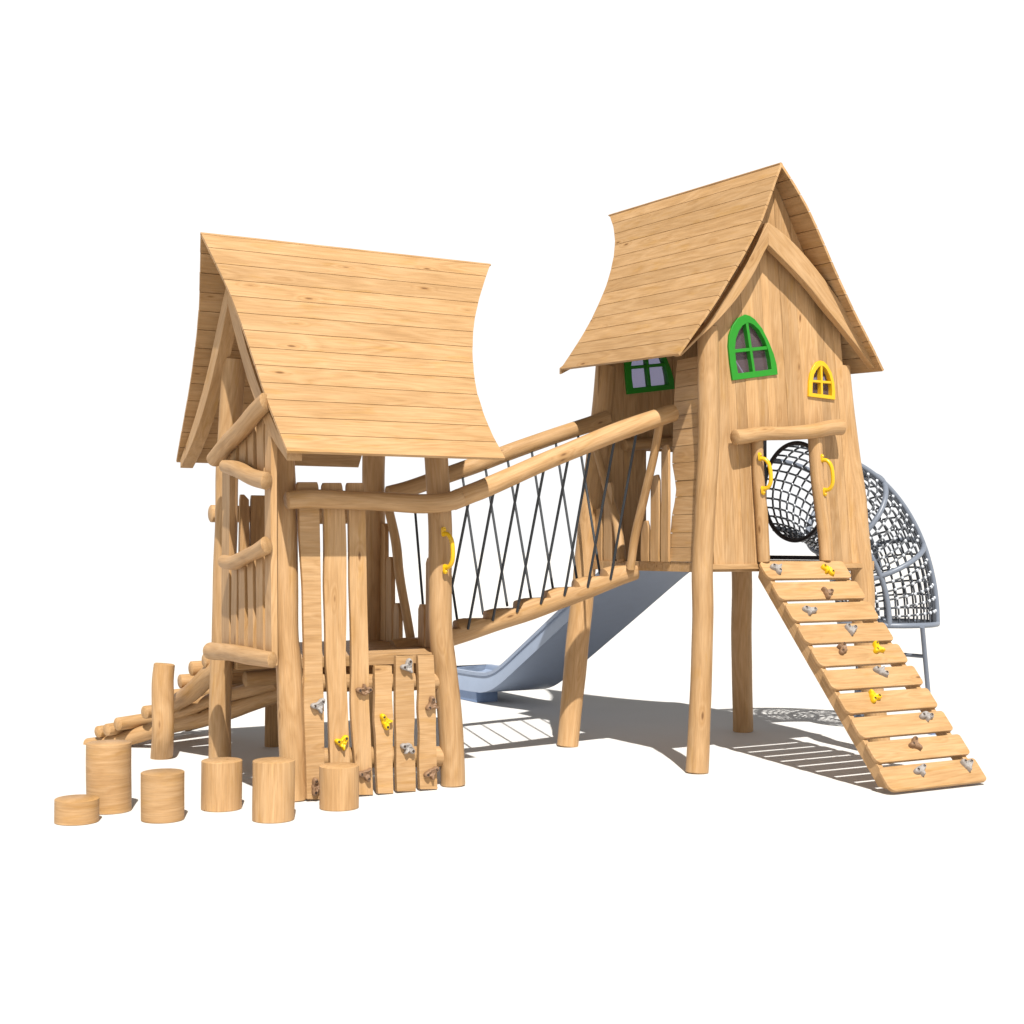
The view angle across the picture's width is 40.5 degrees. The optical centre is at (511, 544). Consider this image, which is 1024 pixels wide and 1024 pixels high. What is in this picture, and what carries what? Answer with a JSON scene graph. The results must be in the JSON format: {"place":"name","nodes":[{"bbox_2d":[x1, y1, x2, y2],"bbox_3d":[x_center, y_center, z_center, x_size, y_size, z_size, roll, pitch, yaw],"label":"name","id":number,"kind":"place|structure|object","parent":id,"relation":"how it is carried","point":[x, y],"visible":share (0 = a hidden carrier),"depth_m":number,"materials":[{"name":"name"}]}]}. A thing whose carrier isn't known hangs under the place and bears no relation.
{"place":"outdoors","nodes":[
{"label":"outdoors","id":0,"kind":"place"},
{"bbox_2d":[0,552,1023,1023],"bbox_3d":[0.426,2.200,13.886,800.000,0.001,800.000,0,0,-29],"label":"ground","id":1,"kind":"structure","parent":0,"point":[786,860],"depth_m":10.01,"materials":[{"name":"white"}]},
{"bbox_2d":[54,794,98,825],"bbox_3d":[-3.458,2.106,11.043,0.343,0.189,0.345,0,0,-29],"label":"wooden stump","id":2,"kind":"object","parent":1,"relation":"on","point":[76,810],"visible":1,"depth_m":10.91,"materials":[{"name":"brown wood"}]},
{"bbox_2d":[86,739,131,814],"bbox_3d":[-3.336,1.917,11.499,0.366,0.566,0.361,0,0,-29],"label":"wooden stump","id":3,"kind":"object","parent":1,"relation":"on","point":[108,774],"visible":0.92,"depth_m":11.35,"materials":[{"name":"brown wood"}]},
{"bbox_2d":[141,768,184,823],"bbox_3d":[-2.799,2.008,11.133,0.343,0.384,0.348,0,0,-29],"label":"wooden stump","id":4,"kind":"object","parent":1,"relation":"on","point":[162,795],"visible":1,"depth_m":10.99,"materials":[{"name":"brown wood"}]},
{"bbox_2d":[83,655,278,759],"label":"log ramp","id":5,"kind":"structure","parent":1,"relation":"on","point":[165,716],"depth_m":14.19,"materials":[{"name":"brown wood"}]},
{"bbox_2d":[201,757,241,811],"bbox_3d":[-2.422,1.997,11.595,0.339,0.406,0.344,0,0,-29],"label":"wooden stump","id":6,"kind":"object","parent":1,"relation":"on","point":[221,784],"visible":1,"depth_m":11.45,"materials":[{"name":"brown wood"}]},
{"bbox_2d":[252,757,294,823],"bbox_3d":[-1.910,1.961,11.134,0.341,0.478,0.340,0,0,-29],"label":"wooden stump","id":7,"kind":"object","parent":1,"relation":"on","point":[273,790],"visible":1,"depth_m":10.99,"materials":[{"name":"brown wood"}]},
{"bbox_2d":[319,762,358,810],"bbox_3d":[-1.446,2.021,11.626,0.332,0.358,0.328,0,0,-29],"label":"wooden stump","id":8,"kind":"object","parent":1,"relation":"on","point":[338,786],"visible":1,"depth_m":11.49,"materials":[{"name":"brown wood"}]},
{"bbox_2d":[176,232,504,801],"bbox_3d":[-1.512,-0.304,13.232,2.951,5.032,3.380,0,0,-29],"label":"playhouse","id":9,"kind":"object","parent":1,"relation":"on","point":[315,355],"visible":0.99,"depth_m":12.31,"materials":[{"name":"brown wood"}]},
{"bbox_2d":[457,547,688,702],"bbox_3d":[0.618,1.069,18.268,0.980,2.263,5.485,0,0,-29],"label":"slide","id":10,"kind":"object","parent":1,"relation":"on","point":[535,661],"visible":0.66,"depth_m":17.93,"materials":[{"name":"plastic"}]},
{"bbox_2d":[557,162,889,773],"bbox_3d":[2.082,-0.857,15.140,2.907,6.135,3.278,0,0,-29],"label":"tall playhouse","id":11,"kind":"object","parent":1,"relation":"on","point":[708,286],"visible":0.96,"depth_m":14.03,"materials":[{"name":"brown wood"}]},
{"bbox_2d":[385,404,678,646],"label":"rope bridge","id":12,"kind":"structure","parent":11,"relation":"attached to","point":[601,429],"depth_m":13.89,"materials":[{"name":"brown wood"}]},
{"bbox_2d":[624,357,674,394],"bbox_3d":[1.521,-2.008,15.551,0.669,0.686,0.085,0,0,-29],"label":"window","id":13,"kind":"structure","parent":11,"relation":"in","point":[667,372],"depth_m":15.52,"materials":[{"name":"green paint"}]},
{"bbox_2d":[727,315,777,380],"bbox_3d":[2.373,-1.946,13.806,0.612,0.659,0.085,0,0,-29],"label":"window","id":14,"kind":"structure","parent":11,"relation":"in","point":[745,321],"depth_m":13.76,"materials":[{"name":"green paint"}]},
{"bbox_2d":[807,361,834,399],"bbox_3d":[3.146,-1.686,14.226,0.353,0.389,0.085,0,0,-29],"label":"window","id":15,"kind":"structure","parent":11,"relation":"in","point":[821,368],"depth_m":14.20,"materials":[{"name":"yellow paint"}]},
{"bbox_2d":[763,440,939,734],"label":"net tunnel","id":16,"kind":"structure","parent":1,"relation":"on","point":[909,526],"depth_m":15.94,"materials":[{"name":"fabric"}]},
{"bbox_2d":[758,561,985,792],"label":"climbing ramp","id":17,"kind":"structure","parent":1,"relation":"on","point":[960,768],"depth_m":13.11,"materials":[{"name":"brown wood"}]},
{"bbox_2d":[0,0,1023,552],"label":"sky","id":18,"kind":"structure","parent":0,"point":[506,135],"materials":[{"name":"white"}]}
]}

